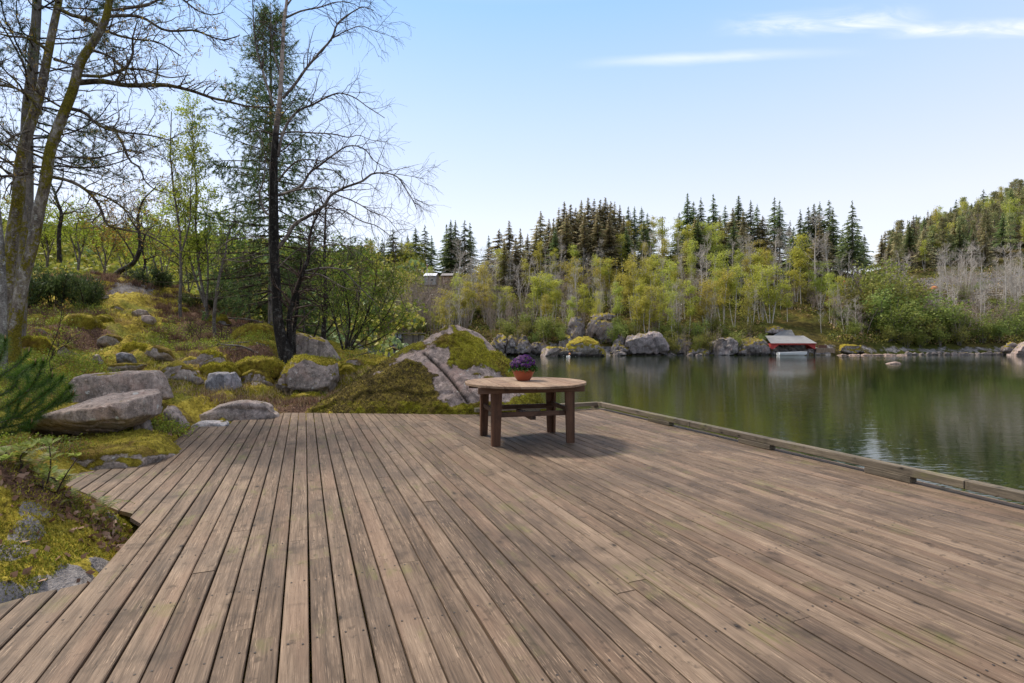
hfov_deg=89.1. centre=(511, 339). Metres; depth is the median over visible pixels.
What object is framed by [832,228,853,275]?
spruce tree
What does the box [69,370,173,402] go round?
stone block
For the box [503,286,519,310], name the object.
birch tree
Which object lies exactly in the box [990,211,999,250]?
pine tree
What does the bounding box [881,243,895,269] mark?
spruce tree
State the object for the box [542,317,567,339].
bush
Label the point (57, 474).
fern
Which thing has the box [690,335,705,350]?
bush
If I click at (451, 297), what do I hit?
bare tree
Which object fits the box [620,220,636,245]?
birch tree
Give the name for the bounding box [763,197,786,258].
spruce tree
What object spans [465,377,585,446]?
garden table
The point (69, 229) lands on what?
young tree
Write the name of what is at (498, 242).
spruce tree
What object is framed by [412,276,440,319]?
bare tree
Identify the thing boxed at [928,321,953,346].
bush
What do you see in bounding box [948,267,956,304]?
bare tree
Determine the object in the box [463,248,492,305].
bare tree
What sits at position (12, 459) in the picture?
fern
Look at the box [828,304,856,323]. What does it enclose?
bush
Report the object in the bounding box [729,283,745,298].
bush
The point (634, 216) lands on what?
spruce tree
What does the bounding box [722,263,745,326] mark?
birch tree
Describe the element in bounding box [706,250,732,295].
birch tree
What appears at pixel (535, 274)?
bare tree
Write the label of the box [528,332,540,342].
bush
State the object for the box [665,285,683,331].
bare tree
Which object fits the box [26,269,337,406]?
heather
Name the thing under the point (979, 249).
bare tree
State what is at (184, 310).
slope stone
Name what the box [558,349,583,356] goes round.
shore rock
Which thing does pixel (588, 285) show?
bare tree
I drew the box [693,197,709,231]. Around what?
spruce tree
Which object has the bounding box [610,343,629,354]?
shore rock
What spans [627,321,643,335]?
bush
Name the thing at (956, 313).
bush
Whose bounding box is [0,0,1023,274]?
sky
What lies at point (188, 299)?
juniper bush
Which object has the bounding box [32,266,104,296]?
juniper bush
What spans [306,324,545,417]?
boulder
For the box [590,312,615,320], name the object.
shore rock
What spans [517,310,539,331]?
bush
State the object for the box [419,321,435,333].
bush
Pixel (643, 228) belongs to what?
birch tree
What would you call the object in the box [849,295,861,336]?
bare tree
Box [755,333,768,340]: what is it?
bush
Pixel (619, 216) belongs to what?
spruce tree
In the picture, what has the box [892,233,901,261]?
pine tree
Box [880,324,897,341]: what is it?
bush
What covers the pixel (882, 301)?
bush
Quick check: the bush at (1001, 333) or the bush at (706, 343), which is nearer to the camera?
the bush at (706, 343)
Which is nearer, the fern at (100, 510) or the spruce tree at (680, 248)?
the fern at (100, 510)
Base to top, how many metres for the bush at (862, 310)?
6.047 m
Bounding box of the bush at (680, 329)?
[672,319,693,337]
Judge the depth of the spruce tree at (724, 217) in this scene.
133.87 m
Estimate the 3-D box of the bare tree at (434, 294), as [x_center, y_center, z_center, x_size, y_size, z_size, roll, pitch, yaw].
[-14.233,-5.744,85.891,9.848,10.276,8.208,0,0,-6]
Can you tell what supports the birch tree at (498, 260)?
on the hills
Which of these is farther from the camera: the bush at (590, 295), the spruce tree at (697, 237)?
the spruce tree at (697, 237)
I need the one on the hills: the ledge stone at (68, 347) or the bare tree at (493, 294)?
the bare tree at (493, 294)
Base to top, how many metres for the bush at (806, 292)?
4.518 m
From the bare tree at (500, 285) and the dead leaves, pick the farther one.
the bare tree at (500, 285)
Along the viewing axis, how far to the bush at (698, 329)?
84.77 m
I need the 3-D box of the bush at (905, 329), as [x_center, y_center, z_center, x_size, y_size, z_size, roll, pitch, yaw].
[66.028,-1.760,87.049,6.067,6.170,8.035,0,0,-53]
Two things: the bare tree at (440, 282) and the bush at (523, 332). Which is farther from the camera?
the bare tree at (440, 282)
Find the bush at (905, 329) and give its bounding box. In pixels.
[877,313,936,343]
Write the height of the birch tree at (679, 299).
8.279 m
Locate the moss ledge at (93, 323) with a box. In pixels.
[61,312,106,329]
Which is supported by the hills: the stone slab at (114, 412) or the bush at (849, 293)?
the bush at (849, 293)
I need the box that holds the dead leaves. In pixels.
[0,319,284,583]
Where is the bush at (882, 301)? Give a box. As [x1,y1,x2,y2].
[842,284,911,334]
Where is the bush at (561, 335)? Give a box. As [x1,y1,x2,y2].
[554,325,567,341]
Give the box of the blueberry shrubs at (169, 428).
[0,289,379,462]
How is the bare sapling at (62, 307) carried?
on the ground at (70, 575)
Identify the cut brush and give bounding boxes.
[922,279,1023,305]
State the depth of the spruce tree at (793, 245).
117.05 m
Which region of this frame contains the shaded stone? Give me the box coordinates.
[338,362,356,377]
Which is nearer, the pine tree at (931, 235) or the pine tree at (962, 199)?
the pine tree at (931, 235)
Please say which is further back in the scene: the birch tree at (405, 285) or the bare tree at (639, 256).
the bare tree at (639, 256)
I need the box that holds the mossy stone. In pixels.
[198,361,241,376]
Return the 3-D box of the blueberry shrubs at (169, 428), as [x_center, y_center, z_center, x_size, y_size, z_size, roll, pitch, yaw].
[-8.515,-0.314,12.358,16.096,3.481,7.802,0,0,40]
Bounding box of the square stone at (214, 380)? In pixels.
[205,372,241,392]
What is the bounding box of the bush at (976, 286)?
[959,280,991,292]
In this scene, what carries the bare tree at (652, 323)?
on the hills
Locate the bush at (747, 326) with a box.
[737,319,756,336]
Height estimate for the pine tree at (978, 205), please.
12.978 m
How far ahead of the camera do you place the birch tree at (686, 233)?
117.05 m
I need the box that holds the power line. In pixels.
[385,244,569,261]
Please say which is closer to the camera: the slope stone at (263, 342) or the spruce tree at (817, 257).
the slope stone at (263, 342)
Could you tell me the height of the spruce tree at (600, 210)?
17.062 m
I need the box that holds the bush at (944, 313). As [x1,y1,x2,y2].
[891,294,963,335]
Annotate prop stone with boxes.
[133,420,152,429]
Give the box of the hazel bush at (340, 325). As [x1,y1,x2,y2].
[297,250,363,337]
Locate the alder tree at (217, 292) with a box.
[199,206,290,334]
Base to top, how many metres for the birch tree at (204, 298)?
8.088 m
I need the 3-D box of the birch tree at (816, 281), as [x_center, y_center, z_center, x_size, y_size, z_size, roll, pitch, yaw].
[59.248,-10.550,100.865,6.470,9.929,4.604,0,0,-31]
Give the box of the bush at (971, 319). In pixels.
[949,306,996,339]
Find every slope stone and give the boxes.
[22,334,56,351]
[31,327,54,336]
[46,317,59,324]
[96,314,114,323]
[96,334,123,346]
[110,304,125,309]
[120,341,148,352]
[144,345,174,360]
[160,360,203,384]
[174,307,189,313]
[183,356,197,364]
[206,314,230,324]
[240,369,274,386]
[256,340,270,346]
[290,391,322,398]
[345,358,364,365]
[364,361,378,366]
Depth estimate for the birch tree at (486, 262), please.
109.51 m
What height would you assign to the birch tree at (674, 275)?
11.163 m
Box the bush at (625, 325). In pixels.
[614,315,636,336]
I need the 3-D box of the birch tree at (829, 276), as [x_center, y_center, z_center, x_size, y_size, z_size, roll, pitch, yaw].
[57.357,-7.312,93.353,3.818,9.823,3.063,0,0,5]
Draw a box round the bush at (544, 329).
[531,313,559,341]
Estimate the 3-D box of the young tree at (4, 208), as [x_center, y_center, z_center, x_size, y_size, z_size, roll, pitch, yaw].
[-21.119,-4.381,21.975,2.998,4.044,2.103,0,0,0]
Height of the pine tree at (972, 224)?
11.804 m
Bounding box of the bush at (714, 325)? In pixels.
[700,312,733,335]
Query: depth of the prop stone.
6.52 m
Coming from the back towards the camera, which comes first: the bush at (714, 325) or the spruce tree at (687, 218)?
the spruce tree at (687, 218)
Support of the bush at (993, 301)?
on the hills
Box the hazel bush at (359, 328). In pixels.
[301,237,427,356]
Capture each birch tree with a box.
[135,98,220,318]
[143,81,243,318]
[178,0,447,363]
[363,239,376,260]
[392,271,416,310]
[396,242,412,261]
[405,242,430,259]
[422,266,433,289]
[427,305,442,328]
[431,288,456,325]
[432,297,445,327]
[448,274,461,321]
[449,293,458,324]
[452,288,473,327]
[454,273,469,289]
[459,280,481,323]
[471,263,491,315]
[475,284,493,323]
[479,260,491,282]
[487,278,494,293]
[490,248,511,289]
[490,286,511,318]
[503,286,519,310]
[519,258,534,292]
[526,276,546,316]
[528,271,563,317]
[531,241,546,277]
[539,273,563,321]
[540,293,556,330]
[547,280,565,318]
[548,247,559,274]
[556,257,586,305]
[564,295,576,323]
[566,265,593,300]
[567,245,582,271]
[574,283,593,312]
[584,257,624,306]
[588,291,606,315]
[590,256,605,292]
[592,254,604,292]
[596,257,614,304]
[607,274,627,314]
[611,282,626,315]
[614,252,638,317]
[615,233,628,273]
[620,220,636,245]
[620,260,640,319]
[624,300,648,333]
[628,278,647,332]
[633,266,647,306]
[634,285,658,332]
[637,223,648,252]
[639,241,648,270]
[639,255,663,311]
[639,257,653,272]
[645,299,659,330]
[648,216,659,248]
[648,254,669,299]
[652,283,669,331]
[654,237,670,276]
[655,217,670,258]
[656,257,678,319]
[662,263,686,299]
[664,288,677,339]
[668,277,685,317]
[669,218,684,259]
[671,255,687,277]
[675,223,696,266]
[680,280,700,332]
[682,238,698,275]
[687,253,697,291]
[693,220,722,268]
[693,279,718,331]
[699,269,739,324]
[706,222,728,251]
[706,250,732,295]
[707,267,725,318]
[709,228,727,265]
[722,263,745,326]
[729,276,739,294]
[733,249,746,280]
[737,278,757,322]
[738,261,780,319]
[741,258,755,281]
[742,240,767,274]
[748,247,766,301]
[753,268,789,322]
[757,249,777,279]
[765,252,778,285]
[779,279,793,321]
[781,233,810,301]
[787,254,812,303]
[801,247,813,286]
[805,261,834,307]
[822,271,844,322]
[829,276,846,307]
[918,239,929,268]
[929,220,956,264]
[930,206,942,228]
[935,205,944,222]
[956,201,970,217]
[974,198,982,217]
[980,199,998,208]
[997,186,1004,202]
[997,197,1023,244]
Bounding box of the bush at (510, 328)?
[496,316,520,336]
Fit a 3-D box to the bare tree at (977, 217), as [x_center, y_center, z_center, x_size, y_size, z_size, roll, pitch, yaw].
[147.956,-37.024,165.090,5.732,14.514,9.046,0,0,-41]
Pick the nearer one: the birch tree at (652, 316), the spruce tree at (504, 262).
the birch tree at (652, 316)
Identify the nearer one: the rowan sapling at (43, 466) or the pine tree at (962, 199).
the rowan sapling at (43, 466)
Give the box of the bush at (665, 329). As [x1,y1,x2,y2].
[653,320,675,338]
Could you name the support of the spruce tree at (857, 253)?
on the hills
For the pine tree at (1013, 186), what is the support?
on the hills
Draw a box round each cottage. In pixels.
[423,273,438,286]
[441,273,454,285]
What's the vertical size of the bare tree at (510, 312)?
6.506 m
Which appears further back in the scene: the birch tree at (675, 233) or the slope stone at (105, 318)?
the birch tree at (675, 233)
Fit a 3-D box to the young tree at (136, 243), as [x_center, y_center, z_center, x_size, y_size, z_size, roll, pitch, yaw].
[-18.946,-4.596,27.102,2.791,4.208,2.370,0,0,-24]
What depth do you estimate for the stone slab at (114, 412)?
6.19 m
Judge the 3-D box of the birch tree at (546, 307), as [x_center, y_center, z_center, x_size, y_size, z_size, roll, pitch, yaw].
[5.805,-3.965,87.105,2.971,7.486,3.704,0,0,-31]
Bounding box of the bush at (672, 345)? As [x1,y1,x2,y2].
[663,331,683,354]
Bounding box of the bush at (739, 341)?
[728,329,750,351]
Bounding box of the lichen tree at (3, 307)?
[0,54,14,375]
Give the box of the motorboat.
[774,350,807,355]
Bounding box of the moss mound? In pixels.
[229,322,274,340]
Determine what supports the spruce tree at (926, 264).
on the hills
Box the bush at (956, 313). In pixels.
[924,299,980,337]
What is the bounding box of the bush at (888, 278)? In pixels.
[856,260,922,304]
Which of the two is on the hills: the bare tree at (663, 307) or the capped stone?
the bare tree at (663, 307)
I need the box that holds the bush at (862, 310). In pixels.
[845,296,877,324]
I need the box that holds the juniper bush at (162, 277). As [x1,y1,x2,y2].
[121,263,197,289]
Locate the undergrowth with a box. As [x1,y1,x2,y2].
[362,252,1023,345]
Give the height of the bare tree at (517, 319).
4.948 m
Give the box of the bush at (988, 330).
[961,318,1003,342]
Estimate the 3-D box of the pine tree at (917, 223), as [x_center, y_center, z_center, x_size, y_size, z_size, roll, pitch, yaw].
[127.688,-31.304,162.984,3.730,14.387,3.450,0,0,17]
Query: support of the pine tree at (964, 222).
on the hills
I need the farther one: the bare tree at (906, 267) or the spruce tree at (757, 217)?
the spruce tree at (757, 217)
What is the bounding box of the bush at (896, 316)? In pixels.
[862,296,929,340]
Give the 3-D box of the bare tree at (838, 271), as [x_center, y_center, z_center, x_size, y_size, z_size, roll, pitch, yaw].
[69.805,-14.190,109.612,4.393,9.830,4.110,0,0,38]
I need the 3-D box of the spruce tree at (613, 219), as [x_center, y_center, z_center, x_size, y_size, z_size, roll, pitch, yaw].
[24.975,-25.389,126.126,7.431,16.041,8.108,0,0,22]
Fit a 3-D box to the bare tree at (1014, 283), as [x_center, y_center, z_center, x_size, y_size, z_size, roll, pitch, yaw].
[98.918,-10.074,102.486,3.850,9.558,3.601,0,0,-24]
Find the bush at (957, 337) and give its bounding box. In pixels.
[947,324,974,345]
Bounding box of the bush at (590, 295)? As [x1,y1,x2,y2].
[578,288,610,309]
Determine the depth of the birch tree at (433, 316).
83.79 m
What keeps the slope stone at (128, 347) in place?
on the ground at (70, 575)
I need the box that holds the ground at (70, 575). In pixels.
[0,272,413,682]
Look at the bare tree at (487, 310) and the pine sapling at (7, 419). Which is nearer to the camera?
the pine sapling at (7, 419)
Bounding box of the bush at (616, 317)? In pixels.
[612,315,623,324]
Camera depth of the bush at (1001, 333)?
86.07 m
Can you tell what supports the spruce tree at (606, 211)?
on the hills
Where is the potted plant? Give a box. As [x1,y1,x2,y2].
[508,354,537,380]
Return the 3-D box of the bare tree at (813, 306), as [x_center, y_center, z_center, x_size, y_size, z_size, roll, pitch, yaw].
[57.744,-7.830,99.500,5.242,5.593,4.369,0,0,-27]
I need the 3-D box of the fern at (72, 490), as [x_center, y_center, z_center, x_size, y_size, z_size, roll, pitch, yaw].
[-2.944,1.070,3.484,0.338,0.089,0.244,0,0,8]
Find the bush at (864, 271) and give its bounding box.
[841,256,908,298]
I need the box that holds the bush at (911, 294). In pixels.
[855,275,931,322]
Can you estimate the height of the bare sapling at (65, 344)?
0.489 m
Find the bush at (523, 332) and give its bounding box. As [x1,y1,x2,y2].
[516,321,531,336]
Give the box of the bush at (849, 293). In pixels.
[841,277,903,320]
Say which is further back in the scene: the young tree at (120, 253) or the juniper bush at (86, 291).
the young tree at (120, 253)
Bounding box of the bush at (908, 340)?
[894,331,920,347]
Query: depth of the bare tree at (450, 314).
79.60 m
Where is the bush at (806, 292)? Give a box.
[793,280,822,300]
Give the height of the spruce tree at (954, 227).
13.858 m
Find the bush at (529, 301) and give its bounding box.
[514,295,539,314]
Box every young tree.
[0,193,54,249]
[40,197,81,267]
[44,194,108,270]
[76,200,135,273]
[97,213,150,277]
[112,181,197,270]
[119,211,175,276]
[127,210,176,278]
[147,212,218,291]
[190,205,253,288]
[211,238,266,297]
[279,224,322,325]
[314,228,385,344]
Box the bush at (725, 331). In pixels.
[718,321,736,336]
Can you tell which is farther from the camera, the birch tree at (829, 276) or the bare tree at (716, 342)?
the birch tree at (829, 276)
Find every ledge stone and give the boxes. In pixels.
[57,344,74,358]
[92,354,103,363]
[107,363,146,371]
[116,352,136,362]
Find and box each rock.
[56,427,184,470]
[162,405,189,430]
[199,400,279,420]
[491,333,506,353]
[504,334,517,354]
[515,334,531,354]
[531,341,545,354]
[540,346,565,355]
[558,333,571,347]
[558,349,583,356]
[566,316,584,339]
[566,336,605,355]
[586,317,613,343]
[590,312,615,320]
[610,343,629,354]
[612,334,624,344]
[613,350,620,355]
[624,331,669,353]
[675,338,684,353]
[681,341,691,353]
[686,347,709,354]
[708,337,738,354]
[736,342,747,354]
[741,337,770,354]
[765,325,783,334]
[839,344,864,353]
[1000,342,1017,352]
[1006,342,1023,355]
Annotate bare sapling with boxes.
[43,296,75,366]
[44,344,68,383]
[52,333,81,358]
[187,319,202,342]
[216,321,227,345]
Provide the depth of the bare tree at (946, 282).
105.85 m
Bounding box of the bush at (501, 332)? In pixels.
[491,326,509,337]
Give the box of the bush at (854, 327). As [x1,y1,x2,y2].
[834,318,867,339]
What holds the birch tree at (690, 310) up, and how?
on the hills
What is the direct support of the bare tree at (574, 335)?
on the hills
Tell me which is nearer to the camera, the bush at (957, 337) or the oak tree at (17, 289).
the oak tree at (17, 289)
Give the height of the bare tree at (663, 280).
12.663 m
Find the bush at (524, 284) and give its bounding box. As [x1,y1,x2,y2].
[513,275,537,291]
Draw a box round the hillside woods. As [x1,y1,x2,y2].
[2,218,427,356]
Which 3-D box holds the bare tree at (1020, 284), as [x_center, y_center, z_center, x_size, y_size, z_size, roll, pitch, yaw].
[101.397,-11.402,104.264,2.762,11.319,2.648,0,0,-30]
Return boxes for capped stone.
[197,349,227,367]
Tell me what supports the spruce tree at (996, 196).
on the hills
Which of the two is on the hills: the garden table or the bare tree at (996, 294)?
the bare tree at (996, 294)
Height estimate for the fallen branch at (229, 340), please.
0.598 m
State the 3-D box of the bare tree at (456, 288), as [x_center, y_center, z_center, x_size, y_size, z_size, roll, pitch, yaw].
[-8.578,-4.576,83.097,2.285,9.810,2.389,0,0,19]
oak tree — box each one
[0,0,286,369]
[34,140,108,262]
[77,169,179,277]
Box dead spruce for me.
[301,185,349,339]
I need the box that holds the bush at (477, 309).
[470,301,485,314]
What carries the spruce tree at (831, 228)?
on the hills
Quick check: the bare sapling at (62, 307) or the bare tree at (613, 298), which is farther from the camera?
the bare tree at (613, 298)
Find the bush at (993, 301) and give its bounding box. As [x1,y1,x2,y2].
[984,297,1023,314]
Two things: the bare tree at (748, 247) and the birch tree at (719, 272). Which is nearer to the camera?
the birch tree at (719, 272)
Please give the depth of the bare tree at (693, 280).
103.20 m
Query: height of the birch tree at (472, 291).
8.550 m
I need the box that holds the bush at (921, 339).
[915,330,933,347]
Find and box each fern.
[0,445,50,462]
[13,451,59,469]
[24,469,100,490]
[59,487,103,504]
[91,495,134,514]
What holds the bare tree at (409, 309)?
on the hills
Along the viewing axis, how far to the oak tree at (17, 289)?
9.30 m
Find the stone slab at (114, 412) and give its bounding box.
[17,389,162,435]
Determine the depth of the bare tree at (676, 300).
87.01 m
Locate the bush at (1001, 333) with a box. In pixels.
[980,318,1013,342]
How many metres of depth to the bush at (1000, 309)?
90.41 m
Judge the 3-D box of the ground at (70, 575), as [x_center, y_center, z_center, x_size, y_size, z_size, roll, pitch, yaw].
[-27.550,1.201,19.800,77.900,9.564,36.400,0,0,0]
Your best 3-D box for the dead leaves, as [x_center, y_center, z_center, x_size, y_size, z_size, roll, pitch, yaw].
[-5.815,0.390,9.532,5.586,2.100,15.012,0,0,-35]
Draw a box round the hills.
[62,233,1023,355]
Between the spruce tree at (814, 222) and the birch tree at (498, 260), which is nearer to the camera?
the birch tree at (498, 260)
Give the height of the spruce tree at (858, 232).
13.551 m
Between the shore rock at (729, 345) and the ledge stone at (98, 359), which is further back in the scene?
the shore rock at (729, 345)
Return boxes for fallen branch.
[213,329,248,344]
[216,339,257,353]
[228,314,272,324]
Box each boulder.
[234,355,284,379]
[275,353,338,394]
[296,332,340,360]
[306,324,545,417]
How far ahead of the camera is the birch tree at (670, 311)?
84.72 m
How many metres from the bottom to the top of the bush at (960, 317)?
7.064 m
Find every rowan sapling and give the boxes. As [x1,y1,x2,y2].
[0,446,14,466]
[10,452,27,472]
[11,438,38,468]
[29,463,55,492]
[31,437,61,483]
[43,465,74,484]
[56,452,81,493]
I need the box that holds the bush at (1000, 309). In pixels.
[992,299,1023,333]
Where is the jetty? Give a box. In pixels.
[815,348,835,352]
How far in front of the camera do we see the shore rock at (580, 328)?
83.52 m
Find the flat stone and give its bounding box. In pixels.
[191,420,229,427]
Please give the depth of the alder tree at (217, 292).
14.48 m
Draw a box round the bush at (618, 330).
[605,318,628,344]
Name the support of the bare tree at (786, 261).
on the hills
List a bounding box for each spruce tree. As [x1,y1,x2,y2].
[153,0,371,326]
[203,261,261,319]
[216,249,299,330]
[256,258,332,338]
[262,241,344,342]
[343,239,362,280]
[378,229,407,263]
[404,228,430,270]
[415,225,439,271]
[425,235,442,272]
[433,224,454,272]
[435,220,465,274]
[442,220,468,272]
[444,220,481,273]
[457,224,483,273]
[476,229,511,285]
[478,235,494,269]
[485,221,527,281]
[493,240,515,291]
[495,238,532,293]
[516,229,535,282]
[522,234,540,273]
[527,226,547,278]
[530,211,547,271]
[533,219,557,273]
[540,219,567,274]
[542,229,564,279]
[542,235,557,274]
[543,211,589,278]
[552,210,564,244]
[556,201,575,247]
[558,205,585,263]
[569,208,589,254]
[575,210,593,273]
[576,200,586,226]
[577,198,594,255]
[582,211,618,273]
[585,200,618,261]
[586,199,596,229]
[588,197,635,260]
[599,212,626,274]
[608,201,634,247]
[610,202,620,256]
[611,216,637,265]
[615,229,637,270]
[616,205,632,250]
[624,206,638,251]
[630,221,659,268]
[631,206,642,248]
[633,208,654,251]
[633,213,656,262]
[667,213,688,256]
[670,193,699,255]
[671,217,715,266]
[683,201,696,237]
[685,219,709,270]
[686,224,713,267]
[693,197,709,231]
[704,194,724,238]
[706,216,724,258]
[715,215,733,260]
[721,220,747,266]
[722,207,728,240]
[723,211,758,259]
[724,208,748,257]
[726,196,759,254]
[729,224,755,265]
[745,200,765,248]
[749,205,768,252]
[752,216,783,258]
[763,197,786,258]
[768,201,791,260]
[778,227,810,282]
[781,225,824,273]
[782,226,795,262]
[791,232,818,277]
[794,209,811,249]
[795,207,817,256]
[804,205,826,258]
[804,221,840,282]
[811,202,826,242]
[818,200,841,268]
[820,234,839,273]
[822,208,844,266]
[831,200,876,280]
[831,221,863,276]
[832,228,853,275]
[845,224,872,278]
[860,235,876,269]
[872,235,886,267]
[873,232,888,268]
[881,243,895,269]
[884,227,910,259]
[889,221,907,270]
[895,221,904,241]
[902,215,919,255]
[902,220,908,250]
[903,220,919,266]
[907,227,939,268]
[918,216,940,256]
[923,215,944,262]
[933,223,954,259]
[946,224,975,266]
[948,212,956,256]
[964,229,980,265]
[965,207,1004,254]
[967,228,978,253]
[975,227,995,266]
[979,189,988,203]
[989,213,1018,256]
[993,192,1001,212]
[999,189,1019,216]
[1006,206,1020,242]
[1009,222,1022,247]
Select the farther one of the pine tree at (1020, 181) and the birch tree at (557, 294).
the pine tree at (1020, 181)
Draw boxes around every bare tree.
[380,286,416,314]
[388,262,429,301]
[388,290,418,332]
[389,276,439,332]
[393,276,451,332]
[406,274,442,306]
[411,288,451,335]
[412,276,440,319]
[415,276,456,317]
[418,268,462,306]
[424,276,467,318]
[426,297,454,328]
[442,276,471,324]
[444,293,453,324]
[445,268,478,309]
[449,239,473,281]
[453,283,464,324]
[453,298,481,327]
[454,302,474,328]
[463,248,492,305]
[463,272,504,317]
[476,248,503,291]
[478,294,507,326]
[479,275,509,320]
[481,298,502,329]
[483,309,498,334]
[485,272,514,299]
[493,293,515,324]
[496,293,502,330]
[497,301,514,323]
[502,282,531,322]
[506,252,513,289]
[507,305,528,329]
[509,254,535,305]
[511,267,525,296]
[518,298,540,332]
[529,259,538,307]
[543,248,554,279]
[545,268,561,311]
[548,276,584,316]
[552,270,564,288]
[556,234,566,274]
[559,294,574,330]
[566,284,577,318]
[567,260,581,314]
[569,322,579,338]
[574,301,590,323]
[580,266,594,290]
[584,247,604,296]
[587,312,608,343]
[588,277,600,313]
[596,273,604,311]
[597,292,603,313]
[609,281,616,319]
[629,240,645,284]
[645,229,654,270]
[647,299,668,330]
[653,230,665,283]
[655,296,669,318]
[658,256,667,305]
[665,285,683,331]
[672,279,683,329]
[675,232,683,272]
[676,253,685,318]
[677,326,691,354]
[684,279,693,301]
[687,245,710,305]
[688,263,700,299]
[702,231,711,274]
[704,292,719,336]
[706,328,723,354]
[728,239,738,296]
[734,266,744,304]
[738,236,743,282]
[738,238,751,285]
[744,229,756,282]
[745,283,760,322]
[757,268,766,322]
[767,228,784,285]
[769,252,776,289]
[777,259,785,309]
[779,277,795,295]
[782,244,789,283]
[782,279,799,308]
[783,230,794,284]
[801,211,831,276]
[806,288,824,309]
[814,289,858,325]
[816,230,838,275]
[816,292,823,324]
[828,282,840,323]
[832,251,854,291]
[836,296,851,328]
[843,279,855,312]
[844,300,882,335]
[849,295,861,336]
[850,258,873,283]
[853,268,875,293]
[894,248,911,285]
[901,252,914,293]
[903,242,923,267]
[922,284,934,312]
[931,287,962,333]
[933,247,945,294]
[934,240,951,294]
[934,257,944,292]
[944,248,966,302]
[948,240,977,291]
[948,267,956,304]
[948,308,980,339]
[953,281,971,301]
[956,270,983,290]
[959,297,1006,337]
[960,202,987,235]
[962,282,991,309]
[963,233,1004,266]
[965,244,979,290]
[966,209,997,240]
[967,277,992,330]
[970,243,993,292]
[975,294,1020,323]
[978,285,985,320]
[984,289,1002,305]
[988,295,1023,328]
[989,255,1002,298]
[992,244,1020,309]
[998,276,1023,299]
[999,252,1019,299]
[1001,257,1009,296]
[1002,260,1017,310]
[1007,267,1021,298]
[1008,258,1018,289]
[1011,256,1023,302]
[1013,267,1023,301]
[1015,241,1023,292]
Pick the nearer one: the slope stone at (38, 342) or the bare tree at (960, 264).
the slope stone at (38, 342)
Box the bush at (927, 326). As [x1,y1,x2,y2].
[911,316,947,341]
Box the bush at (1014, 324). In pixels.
[991,311,1023,339]
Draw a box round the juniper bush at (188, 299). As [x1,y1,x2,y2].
[171,284,229,309]
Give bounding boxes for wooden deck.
[0,402,1023,682]
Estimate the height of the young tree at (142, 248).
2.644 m
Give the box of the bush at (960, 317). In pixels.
[906,303,964,338]
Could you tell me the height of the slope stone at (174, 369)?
0.504 m
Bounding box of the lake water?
[506,355,1023,504]
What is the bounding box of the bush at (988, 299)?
[985,295,1001,306]
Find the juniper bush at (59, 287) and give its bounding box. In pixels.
[33,258,80,307]
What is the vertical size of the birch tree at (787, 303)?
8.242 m
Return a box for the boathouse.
[760,330,816,354]
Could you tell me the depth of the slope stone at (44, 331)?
12.04 m
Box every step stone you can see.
[131,309,149,315]
[141,315,155,323]
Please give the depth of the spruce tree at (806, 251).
120.77 m
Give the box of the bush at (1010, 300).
[998,296,1022,310]
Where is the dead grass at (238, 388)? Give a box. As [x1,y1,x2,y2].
[76,281,372,408]
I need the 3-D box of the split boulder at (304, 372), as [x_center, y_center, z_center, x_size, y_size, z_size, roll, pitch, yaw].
[-4.322,0.751,11.066,1.293,0.936,0.944,0,0,0]
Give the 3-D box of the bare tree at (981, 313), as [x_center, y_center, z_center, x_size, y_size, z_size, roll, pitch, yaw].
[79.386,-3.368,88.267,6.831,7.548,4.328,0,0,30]
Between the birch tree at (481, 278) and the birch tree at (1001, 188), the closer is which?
the birch tree at (481, 278)
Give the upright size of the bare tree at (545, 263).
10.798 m
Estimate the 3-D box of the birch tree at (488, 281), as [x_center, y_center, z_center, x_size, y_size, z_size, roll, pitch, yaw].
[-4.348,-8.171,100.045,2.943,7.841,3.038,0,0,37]
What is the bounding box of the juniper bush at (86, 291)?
[51,274,105,310]
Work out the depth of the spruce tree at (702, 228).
118.82 m
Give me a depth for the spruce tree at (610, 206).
128.67 m
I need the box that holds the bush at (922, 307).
[878,288,948,333]
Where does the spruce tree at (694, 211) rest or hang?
on the hills
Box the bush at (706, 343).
[695,328,720,351]
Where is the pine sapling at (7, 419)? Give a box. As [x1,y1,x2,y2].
[0,332,79,440]
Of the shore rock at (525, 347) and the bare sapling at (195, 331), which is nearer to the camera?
the bare sapling at (195, 331)
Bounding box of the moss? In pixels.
[0,308,387,599]
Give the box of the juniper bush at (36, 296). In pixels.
[28,263,68,307]
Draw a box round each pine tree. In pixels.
[0,0,184,335]
[885,229,894,241]
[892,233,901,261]
[893,219,905,235]
[894,233,904,268]
[913,235,919,263]
[915,216,922,231]
[926,225,939,263]
[935,216,949,266]
[944,213,952,232]
[944,235,954,266]
[952,209,960,234]
[953,224,968,263]
[954,216,967,257]
[956,215,969,244]
[958,196,969,215]
[966,215,971,239]
[968,220,977,242]
[973,203,981,234]
[978,208,992,250]
[987,203,1000,234]
[989,191,1000,212]
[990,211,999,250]
[1000,201,1009,221]
[1003,212,1019,258]
[1009,181,1017,193]
[1016,179,1023,195]
[1016,195,1023,215]
[1018,216,1023,241]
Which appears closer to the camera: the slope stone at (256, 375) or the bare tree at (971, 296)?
the slope stone at (256, 375)
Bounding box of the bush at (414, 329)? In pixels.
[409,321,424,332]
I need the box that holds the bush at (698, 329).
[686,318,713,337]
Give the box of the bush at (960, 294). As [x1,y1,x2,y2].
[954,285,974,299]
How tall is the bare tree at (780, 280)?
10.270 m
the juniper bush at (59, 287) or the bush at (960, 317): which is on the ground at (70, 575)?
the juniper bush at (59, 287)
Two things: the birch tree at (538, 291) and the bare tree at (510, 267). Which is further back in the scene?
the bare tree at (510, 267)
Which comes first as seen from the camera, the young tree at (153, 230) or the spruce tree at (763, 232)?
the young tree at (153, 230)
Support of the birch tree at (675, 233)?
on the hills

